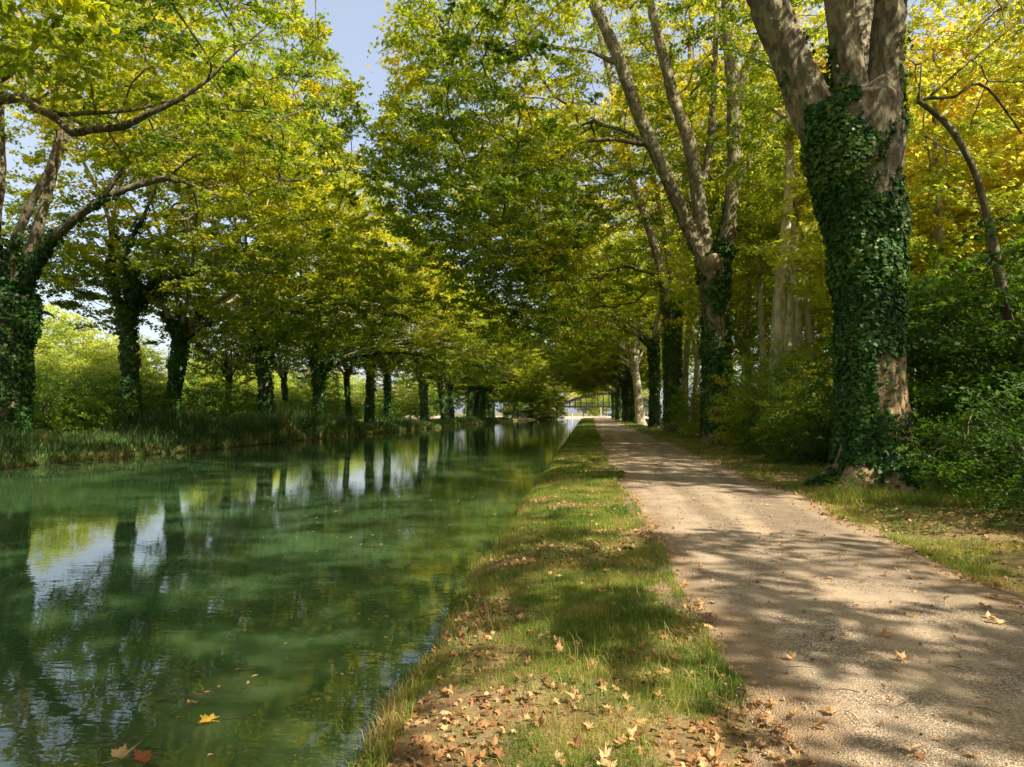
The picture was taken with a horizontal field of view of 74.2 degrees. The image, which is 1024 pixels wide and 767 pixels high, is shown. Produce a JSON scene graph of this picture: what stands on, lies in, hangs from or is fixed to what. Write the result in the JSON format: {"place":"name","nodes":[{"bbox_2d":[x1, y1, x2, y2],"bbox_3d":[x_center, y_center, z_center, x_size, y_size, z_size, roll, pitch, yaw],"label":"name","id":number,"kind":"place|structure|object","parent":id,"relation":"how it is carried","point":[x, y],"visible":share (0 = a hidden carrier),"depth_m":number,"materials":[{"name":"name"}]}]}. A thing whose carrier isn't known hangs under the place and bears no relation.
{"place":"outdoors","nodes":[
{"label":"outdoors","id":0,"kind":"place"},
{"bbox_2d":[0,418,581,766],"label":"water","id":1,"kind":"structure","parent":0,"point":[125,583],"depth_m":7.91,"materials":[{"name":"green liquid"}]},
{"bbox_2d":[102,740,142,762],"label":"fallen leaf","id":2,"kind":"object","parent":1,"relation":"on","point":[121,752],"visible":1,"depth_m":3.92,"materials":[{"name":"beige plant"}]},
{"bbox_2d":[131,747,157,765],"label":"fallen leaf","id":3,"kind":"object","parent":1,"relation":"on","point":[139,755],"visible":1,"depth_m":3.89,"materials":[{"name":"brown plant"}]},
{"bbox_2d":[56,608,438,756],"bbox_3d":[-1.851,2.238,5.472,1.034,0.006,3.280,-1,-3,24],"label":"water weed","id":4,"kind":"object","parent":1,"relation":"on","point":[216,692],"visible":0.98,"depth_m":4.82,"materials":[{"name":"green plant"}]},
{"bbox_2d":[0,396,513,468],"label":"reeds","id":5,"kind":"object","parent":1,"relation":"on","point":[189,430],"visible":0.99,"depth_m":38.28,"materials":[{"name":"green plant"}]},
{"bbox_2d":[74,440,524,765],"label":"floating debris","id":6,"kind":"object","parent":1,"relation":"on","point":[342,674],"visible":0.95,"depth_m":5.66,"materials":[{"name":"brown plant"}]},
{"bbox_2d":[0,413,1023,766],"bbox_3d":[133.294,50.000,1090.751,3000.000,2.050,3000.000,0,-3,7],"label":"ground","id":7,"kind":"structure","parent":0,"point":[1016,529],"depth_m":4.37,"materials":[{"name":"green plant"}]},
{"bbox_2d":[14,429,84,446],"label":"grass tussock","id":8,"kind":"object","parent":7,"relation":"on","point":[40,435],"depth_m":27.91,"materials":[{"name":"green plant"}]},
{"bbox_2d":[33,332,79,382],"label":"sapling","id":9,"kind":"object","parent":7,"relation":"on","point":[41,343],"visible":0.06,"depth_m":59.41,"materials":[{"name":"green plant"}]},
{"bbox_2d":[32,367,87,430],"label":"sapling","id":10,"kind":"object","parent":7,"relation":"on","point":[53,374],"visible":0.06,"depth_m":39.97,"materials":[{"name":"green plant"}]},
{"bbox_2d":[34,348,97,407],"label":"sapling","id":11,"kind":"object","parent":7,"relation":"on","point":[44,363],"visible":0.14,"depth_m":52.33,"materials":[{"name":"green plant"}]},
{"bbox_2d":[30,371,113,433],"bbox_3d":[-24.178,1.383,34.143,7.457,4.093,6.416,1,-3,-22],"label":"shrub","id":12,"kind":"object","parent":7,"relation":"on","point":[39,390],"visible":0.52,"depth_m":34.05,"materials":[{"name":"green plant"}]},
{"bbox_2d":[33,394,115,434],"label":"shrub","id":13,"kind":"object","parent":7,"relation":"on","point":[63,412],"visible":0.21,"depth_m":35.64,"materials":[{"name":"green plant"}]},
{"bbox_2d":[33,299,117,397],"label":"sapling","id":14,"kind":"object","parent":7,"relation":"on","point":[68,332],"visible":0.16,"depth_m":61.33,"materials":[{"name":"green plant"}]},
{"bbox_2d":[48,365,119,419],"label":"sapling","id":15,"kind":"object","parent":7,"relation":"on","point":[80,376],"visible":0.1,"depth_m":43.64,"materials":[{"name":"green plant"}]},
{"bbox_2d":[0,0,172,109],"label":"plane tree","id":16,"kind":"object","parent":7,"relation":"on","point":[77,35],"visible":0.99,"depth_m":14.81,"materials":[{"name":"green plant"}]},
{"bbox_2d":[73,361,150,410],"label":"sapling","id":17,"kind":"object","parent":7,"relation":"on","point":[104,369],"visible":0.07,"depth_m":50.05,"materials":[{"name":"green plant"}]},
{"bbox_2d":[58,372,177,432],"bbox_3d":[-23.537,1.493,40.148,8.135,4.465,6.999,-1,-3,20],"label":"shrub","id":18,"kind":"object","parent":7,"relation":"on","point":[107,395],"visible":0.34,"depth_m":39.34,"materials":[{"name":"green plant"}]},
{"bbox_2d":[69,332,188,404],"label":"sapling","id":19,"kind":"object","parent":7,"relation":"on","point":[155,359],"visible":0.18,"depth_m":62.16,"materials":[{"name":"green plant"}]},
{"bbox_2d":[0,0,372,180],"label":"plane tree","id":20,"kind":"object","parent":7,"relation":"on","point":[10,67],"visible":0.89,"depth_m":19.93,"materials":[{"name":"green plant"}]},
{"bbox_2d":[0,0,402,436],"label":"plane tree","id":21,"kind":"object","parent":7,"relation":"on","point":[21,312],"visible":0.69,"depth_m":29.49,"materials":[{"name":"green plant"}]},
{"bbox_2d":[160,347,251,412],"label":"sapling","id":22,"kind":"object","parent":7,"relation":"on","point":[186,381],"visible":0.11,"depth_m":81.25,"materials":[{"name":"green plant"}]},
{"bbox_2d":[1,0,421,430],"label":"plane tree","id":23,"kind":"object","parent":7,"relation":"on","point":[132,304],"visible":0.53,"depth_m":36.16,"materials":[{"name":"green plant"}]},
{"bbox_2d":[161,379,273,421],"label":"shrub","id":24,"kind":"object","parent":7,"relation":"on","point":[214,397],"visible":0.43,"depth_m":52.44,"materials":[{"name":"green plant"}]},
{"bbox_2d":[163,231,285,416],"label":"plane tree","id":25,"kind":"object","parent":7,"relation":"on","point":[227,373],"visible":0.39,"depth_m":53.14,"materials":[{"name":"green plant"}]},
{"bbox_2d":[10,38,439,416],"bbox_3d":[-17.620,-8.421,42.946,25.961,24.558,19.324,0,-3,9],"label":"plane tree","id":26,"kind":"object","parent":7,"relation":"on","point":[180,330],"visible":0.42,"depth_m":40.78,"materials":[{"name":"green plant"}]},
{"bbox_2d":[188,241,342,408],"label":"plane tree","id":27,"kind":"object","parent":7,"relation":"on","point":[284,386],"visible":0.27,"depth_m":68.85,"materials":[{"name":"green plant"}]},
{"bbox_2d":[273,387,306,407],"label":"sapling","id":28,"kind":"object","parent":7,"relation":"on","point":[291,393],"visible":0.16,"depth_m":78.40,"materials":[{"name":"green plant"}]},
{"bbox_2d":[131,106,454,416],"bbox_3d":[-17.561,-9.559,53.488,26.562,27.310,17.638,-6,-6,7],"label":"plane tree","id":29,"kind":"object","parent":7,"relation":"on","point":[264,371],"visible":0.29,"depth_m":52.35,"materials":[{"name":"green plant"}]},
{"bbox_2d":[278,397,330,417],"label":"shrub","id":30,"kind":"object","parent":7,"relation":"on","point":[292,400],"visible":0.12,"depth_m":64.47,"materials":[{"name":"green plant"}]},
{"bbox_2d":[289,366,344,410],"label":"background trees","id":31,"kind":"object","parent":7,"relation":"on","point":[309,396],"visible":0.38,"depth_m":93.14,"materials":[{"name":"green plant"}]},
{"bbox_2d":[277,254,397,419],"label":"plane tree","id":32,"kind":"object","parent":7,"relation":"on","point":[347,373],"visible":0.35,"depth_m":72.72,"materials":[{"name":"green plant"}]},
{"bbox_2d":[324,397,364,421],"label":"shrub","id":33,"kind":"object","parent":7,"relation":"on","point":[343,411],"visible":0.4,"depth_m":76.30,"materials":[{"name":"green plant"}]},
{"bbox_2d":[329,373,365,418],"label":"tree","id":34,"kind":"object","parent":7,"relation":"on","point":[352,381],"visible":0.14,"depth_m":129.60,"materials":[{"name":"green plant"}]},
{"bbox_2d":[219,181,478,418],"bbox_3d":[-15.392,-7.272,63.342,25.234,23.894,16.756,0,0,-22],"label":"plane tree","id":35,"kind":"object","parent":7,"relation":"on","point":[320,370],"visible":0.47,"depth_m":62.47,"materials":[{"name":"green plant"}]},
{"bbox_2d":[353,373,399,416],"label":"background trees","id":36,"kind":"object","parent":7,"relation":"on","point":[361,393],"visible":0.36,"depth_m":123.70,"materials":[{"name":"green plant"}]},
{"bbox_2d":[358,396,407,420],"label":"shrub","id":37,"kind":"object","parent":7,"relation":"on","point":[379,411],"visible":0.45,"depth_m":94.02,"materials":[{"name":"green plant"}]},
{"bbox_2d":[296,216,499,420],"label":"plane tree","id":38,"kind":"object","parent":7,"relation":"on","point":[387,406],"visible":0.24,"depth_m":83.89,"materials":[{"name":"green plant"}]},
{"bbox_2d":[297,207,522,422],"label":"plane tree","id":39,"kind":"object","parent":7,"relation":"on","point":[369,403],"visible":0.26,"depth_m":71.35,"materials":[{"name":"green plant"}]},
{"bbox_2d":[391,373,433,418],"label":"background trees","id":40,"kind":"object","parent":7,"relation":"on","point":[407,400],"visible":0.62,"depth_m":152.89,"materials":[{"name":"green plant"}]},
{"bbox_2d":[401,382,440,418],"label":"woodland tree","id":41,"kind":"object","parent":7,"relation":"on","point":[434,412],"visible":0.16,"depth_m":189.53,"materials":[{"name":"green plant"}]},
{"bbox_2d":[428,382,466,416],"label":"background trees","id":42,"kind":"object","parent":7,"relation":"on","point":[433,396],"visible":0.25,"depth_m":171.68,"materials":[{"name":"green plant"}]},
{"bbox_2d":[374,272,528,420],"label":"plane tree","id":43,"kind":"object","parent":7,"relation":"on","point":[423,388],"visible":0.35,"depth_m":95.81,"materials":[{"name":"green plant"}]},
{"bbox_2d":[395,313,528,418],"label":"plane tree","id":44,"kind":"object","parent":7,"relation":"on","point":[451,411],"visible":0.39,"depth_m":119.01,"materials":[{"name":"green plant"}]},
{"bbox_2d":[395,262,536,418],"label":"plane tree","id":45,"kind":"object","parent":7,"relation":"on","point":[442,403],"visible":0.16,"depth_m":106.51,"materials":[{"name":"green plant"}]},
{"bbox_2d":[427,307,547,416],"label":"plane tree","id":46,"kind":"object","parent":7,"relation":"on","point":[470,393],"visible":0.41,"depth_m":129.12,"materials":[{"name":"green plant"}]},
{"bbox_2d":[444,353,548,417],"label":"plane tree","id":47,"kind":"object","parent":7,"relation":"on","point":[489,408],"visible":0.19,"depth_m":154.07,"materials":[{"name":"green plant"}]},
{"bbox_2d":[445,301,548,415],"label":"plane tree","id":48,"kind":"object","parent":7,"relation":"on","point":[476,404],"visible":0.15,"depth_m":142.54,"materials":[{"name":"green plant"}]},
{"bbox_2d":[443,304,563,416],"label":"plane tree","id":49,"kind":"object","parent":7,"relation":"on","point":[483,394],"visible":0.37,"depth_m":134.22,"materials":[{"name":"green plant"}]},
{"bbox_2d":[495,390,535,417],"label":"woodland tree","id":50,"kind":"object","parent":7,"relation":"on","point":[507,409],"visible":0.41,"depth_m":204.61,"materials":[{"name":"green plant"}]},
{"bbox_2d":[495,349,568,418],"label":"plane tree","id":51,"kind":"object","parent":7,"relation":"on","point":[514,415],"visible":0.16,"depth_m":179.03,"materials":[{"name":"green plant"}]},
{"bbox_2d":[523,391,567,419],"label":"woodland tree","id":52,"kind":"object","parent":7,"relation":"on","point":[543,412],"visible":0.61,"depth_m":205.79,"materials":[{"name":"green plant"}]},
{"bbox_2d":[503,392,662,418],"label":"arch bridge","id":53,"kind":"structure","parent":7,"relation":"on","point":[586,402],"depth_m":218.34,"materials":[{"name":"metal"}]},
{"bbox_2d":[424,7,773,433],"bbox_3d":[8.285,-14.851,50.957,29.078,38.104,24.912,0,-3,7],"label":"plane tree","id":54,"kind":"object","parent":7,"relation":"on","point":[672,358],"visible":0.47,"depth_m":50.32,"materials":[{"name":"green plant"}]},
{"bbox_2d":[536,267,662,422],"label":"plane tree","id":55,"kind":"object","parent":7,"relation":"on","point":[625,371],"visible":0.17,"depth_m":106.44,"materials":[{"name":"green plant"}]},
{"bbox_2d":[553,350,645,419],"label":"plane tree","id":56,"kind":"object","parent":7,"relation":"on","point":[619,400],"visible":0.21,"depth_m":151.57,"materials":[{"name":"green plant"}]},
{"bbox_2d":[590,392,611,416],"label":"background trees","id":57,"kind":"object","parent":7,"relation":"on","point":[600,399],"visible":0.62,"depth_m":292.19,"materials":[{"name":"green plant"}]},
{"bbox_2d":[546,346,662,421],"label":"plane tree","id":58,"kind":"object","parent":7,"relation":"on","point":[622,379],"visible":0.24,"depth_m":117.11,"materials":[{"name":"green plant"}]},
{"bbox_2d":[565,368,647,418],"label":"plane tree","id":59,"kind":"object","parent":7,"relation":"on","point":[613,389],"visible":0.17,"depth_m":166.40,"materials":[{"name":"green plant"}]},
{"bbox_2d":[517,220,697,425],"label":"plane tree","id":60,"kind":"object","parent":7,"relation":"on","point":[632,351],"visible":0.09,"depth_m":90.28,"materials":[{"name":"green plant"}]},
{"bbox_2d":[554,330,663,420],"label":"plane tree","id":61,"kind":"object","parent":7,"relation":"on","point":[615,381],"visible":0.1,"depth_m":123.67,"materials":[{"name":"green plant"}]},
{"bbox_2d":[539,273,693,422],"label":"plane tree","id":62,"kind":"object","parent":7,"relation":"on","point":[626,363],"visible":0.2,"depth_m":102.01,"materials":[{"name":"green plant"}]},
{"bbox_2d":[505,187,733,427],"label":"plane tree","id":63,"kind":"object","parent":7,"relation":"on","point":[652,345],"visible":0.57,"depth_m":70.33,"materials":[{"name":"green plant"}]},
{"bbox_2d":[351,0,907,446],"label":"plane tree","id":64,"kind":"object","parent":7,"relation":"on","point":[713,256],"visible":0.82,"depth_m":31.02,"materials":[{"name":"green plant"}]},
{"bbox_2d":[626,309,693,399],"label":"woodland tree","id":65,"kind":"object","parent":7,"relation":"on","point":[641,374],"visible":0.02,"depth_m":107.63,"materials":[{"name":"green plant"}]},
{"bbox_2d":[638,196,693,430],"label":"pole stemmed tree","id":66,"kind":"object","parent":7,"relation":"on","point":[686,364],"visible":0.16,"depth_m":54.27,"materials":[{"name":"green plant"}]},
{"bbox_2d":[666,218,714,433],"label":"pole stemmed tree","id":67,"kind":"object","parent":7,"relation":"on","point":[697,368],"visible":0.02,"depth_m":58.59,"materials":[{"name":"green plant"}]},
{"bbox_2d":[357,440,1023,766],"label":"leaf litter","id":68,"kind":"object","parent":7,"relation":"on","point":[691,757],"visible":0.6,"depth_m":4.42,"materials":[{"name":"brown plant"}]},
{"bbox_2d":[662,374,737,438],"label":"shrub","id":69,"kind":"object","parent":7,"relation":"on","point":[696,417],"visible":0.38,"depth_m":40.60,"materials":[{"name":"green plant"}]},
{"bbox_2d":[385,508,1023,766],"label":"fallen twigs","id":70,"kind":"object","parent":7,"relation":"on","point":[788,666],"depth_m":4.13,"materials":[{"name":"brown wood"}]},
{"bbox_2d":[648,286,769,384],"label":"woodland tree","id":71,"kind":"object","parent":7,"relation":"on","point":[690,361],"visible":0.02,"depth_m":73.03,"materials":[{"name":"green plant"}]},
{"bbox_2d":[692,132,771,431],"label":"pole stemmed tree","id":72,"kind":"object","parent":7,"relation":"on","point":[750,306],"depth_m":39.05,"materials":[{"name":"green plant"}]},
{"bbox_2d":[649,146,828,384],"bbox_3d":[15.762,-5.912,44.982,12.836,20.964,12.765,-1,-3,18],"label":"woodland tree","id":73,"kind":"object","parent":7,"relation":"on","point":[688,312],"visible":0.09,"depth_m":45.15,"materials":[{"name":"green plant"}]},
{"bbox_2d":[649,61,833,366],"bbox_3d":[14.161,-6.413,35.711,12.765,20.964,12.836,1,-3,-14],"label":"woodland tree","id":74,"kind":"object","parent":7,"relation":"on","point":[767,288],"visible":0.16,"depth_m":35.75,"materials":[{"name":"green plant"}]},
{"bbox_2d":[700,363,807,447],"bbox_3d":[11.354,1.346,30.946,5.742,4.635,5.618,-2,-3,40],"label":"shrub","id":75,"kind":"object","parent":7,"relation":"on","point":[730,418],"visible":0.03,"depth_m":30.15,"materials":[{"name":"green plant"}]},
{"bbox_2d":[681,0,829,429],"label":"pole stemmed tree","id":76,"kind":"object","parent":7,"relation":"on","point":[778,318],"visible":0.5,"depth_m":26.27,"materials":[{"name":"green plant"}]},
{"bbox_2d":[707,150,815,415],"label":"pole stemmed tree","id":77,"kind":"object","parent":7,"relation":"on","point":[761,306],"visible":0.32,"depth_m":32.36,"materials":[{"name":"green plant"}]},
{"bbox_2d":[540,0,984,493],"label":"plane tree","id":78,"kind":"object","parent":7,"relation":"on","point":[851,125],"visible":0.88,"depth_m":13.33,"materials":[{"name":"green plant"}]},
{"bbox_2d":[713,57,811,421],"bbox_3d":[11.507,-4.867,27.472,6.274,16.236,5.971,-1,-3,21],"label":"pole stemmed tree","id":79,"kind":"object","parent":7,"relation":"on","point":[790,322],"visible":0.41,"depth_m":27.59,"materials":[{"name":"green plant"}]},
{"bbox_2d":[703,337,832,454],"bbox_3d":[10.083,0.685,25.128,5.913,4.879,6.044,0,-3,7],"label":"shrub","id":80,"kind":"object","parent":7,"relation":"on","point":[748,371],"visible":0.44,"depth_m":24.81,"materials":[{"name":"green plant"}]},
{"bbox_2d":[715,129,821,441],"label":"pole stemmed tree","id":81,"kind":"object","parent":7,"relation":"on","point":[798,333],"visible":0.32,"depth_m":28.46,"materials":[{"name":"green plant"}]},
{"bbox_2d":[725,403,824,454],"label":"shrub","id":82,"kind":"object","parent":7,"relation":"on","point":[749,436],"visible":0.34,"depth_m":23.87,"materials":[{"name":"green plant"}]},
{"bbox_2d":[723,339,833,458],"bbox_3d":[11.796,0.955,26.678,6.951,5.611,6.800,1,-3,-29],"label":"shrub","id":83,"kind":"object","parent":7,"relation":"on","point":[747,402],"visible":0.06,"depth_m":26.63,"materials":[{"name":"green plant"}]},
{"bbox_2d":[739,141,821,362],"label":"pole stemmed tree","id":84,"kind":"object","parent":7,"relation":"on","point":[810,329],"visible":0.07,"depth_m":31.43,"materials":[{"name":"green plant"}]},
{"bbox_2d":[731,251,831,366],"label":"woodland tree","id":85,"kind":"object","parent":7,"relation":"on","point":[819,334],"visible":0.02,"depth_m":41.61,"materials":[{"name":"green plant"}]},
{"bbox_2d":[745,406,832,465],"bbox_3d":[8.633,1.613,20.076,2.941,1.937,3.296,-2,-3,34],"label":"shrub","id":86,"kind":"object","parent":7,"relation":"on","point":[804,440],"visible":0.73,"depth_m":19.82,"materials":[{"name":"green plant"}]},
{"bbox_2d":[750,353,835,464],"bbox_3d":[9.821,1.009,20.810,4.731,3.903,4.835,-1,-3,15],"label":"shrub","id":87,"kind":"object","parent":7,"relation":"on","point":[798,391],"visible":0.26,"depth_m":20.93,"materials":[{"name":"green plant"}]},
{"bbox_2d":[739,21,1020,332],"bbox_3d":[19.624,-6.479,33.755,15.833,21.252,17.445,-1,-3,25],"label":"woodland tree","id":88,"kind":"object","parent":7,"relation":"on","point":[916,126],"visible":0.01,"depth_m":31.71,"materials":[{"name":"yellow plant"}]},
{"bbox_2d":[737,0,1023,393],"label":"woodland tree","id":89,"kind":"object","parent":7,"relation":"on","point":[937,186],"visible":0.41,"depth_m":21.21,"materials":[{"name":"green plant"}]},
{"bbox_2d":[766,98,1022,333],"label":"woodland tree","id":90,"kind":"object","parent":7,"relation":"on","point":[825,297],"visible":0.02,"depth_m":30.68,"materials":[{"name":"green plant"}]},
{"bbox_2d":[790,275,1023,478],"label":"shrub","id":91,"kind":"object","parent":7,"relation":"on","point":[922,314],"visible":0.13,"depth_m":17.09,"materials":[{"name":"green plant"}]},
{"bbox_2d":[803,200,1023,478],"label":"shrub","id":92,"kind":"object","parent":7,"relation":"on","point":[944,283],"visible":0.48,"depth_m":14.94,"materials":[{"name":"green plant"}]},
{"bbox_2d":[811,0,1023,303],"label":"woodland tree","id":93,"kind":"object","parent":7,"relation":"on","point":[947,221],"visible":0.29,"depth_m":21.99,"materials":[{"name":"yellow plant"}]},
{"bbox_2d":[824,374,1023,485],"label":"shrub","id":94,"kind":"object","parent":7,"relation":"on","point":[939,411],"visible":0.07,"depth_m":14.17,"materials":[{"name":"green plant"}]},
{"bbox_2d":[891,409,1023,504],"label":"shrub","id":95,"kind":"object","parent":7,"relation":"on","point":[923,451],"visible":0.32,"depth_m":11.69,"materials":[{"name":"green plant"}]},
{"bbox_2d":[897,366,1023,530],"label":"shrub","id":96,"kind":"object","parent":7,"relation":"on","point":[950,470],"visible":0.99,"depth_m":9.47,"materials":[{"name":"green plant"}]},
{"bbox_2d":[900,325,1023,496],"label":"shrub","id":97,"kind":"object","parent":7,"relation":"on","point":[996,378],"visible":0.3,"depth_m":13.23,"materials":[{"name":"green plant"}]},
{"bbox_2d":[903,0,1023,431],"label":"leaning tree","id":98,"kind":"object","parent":7,"relation":"on","point":[992,243],"visible":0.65,"depth_m":15.72,"materials":[{"name":"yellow plant"}]},
{"bbox_2d":[908,28,1023,324],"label":"woodland tree","id":99,"kind":"object","parent":7,"relation":"on","point":[978,247],"visible":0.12,"depth_m":23.22,"materials":[{"name":"green plant"}]},
{"bbox_2d":[909,138,1023,370],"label":"woodland tree","id":100,"kind":"object","parent":7,"relation":"on","point":[994,167],"visible":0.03,"depth_m":25.04,"materials":[{"name":"green plant"}]},
{"bbox_2d":[910,142,1023,320],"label":"woodland tree","id":101,"kind":"object","parent":7,"relation":"on","point":[992,186],"depth_m":25.99,"materials":[{"name":"green plant"}]},
{"bbox_2d":[974,289,1023,476],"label":"shrub","id":102,"kind":"object","parent":7,"relation":"on","point":[1015,328],"visible":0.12,"depth_m":13.13,"materials":[{"name":"green plant"}]},
{"bbox_2d":[0,0,1023,412],"label":"sky","id":103,"kind":"structure","parent":0,"point":[352,21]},
{"bbox_2d":[593,417,1023,766],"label":"path","id":104,"kind":"structure","parent":0,"point":[867,744],"depth_m":5.03,"materials":[{"name":"beige gravel"}]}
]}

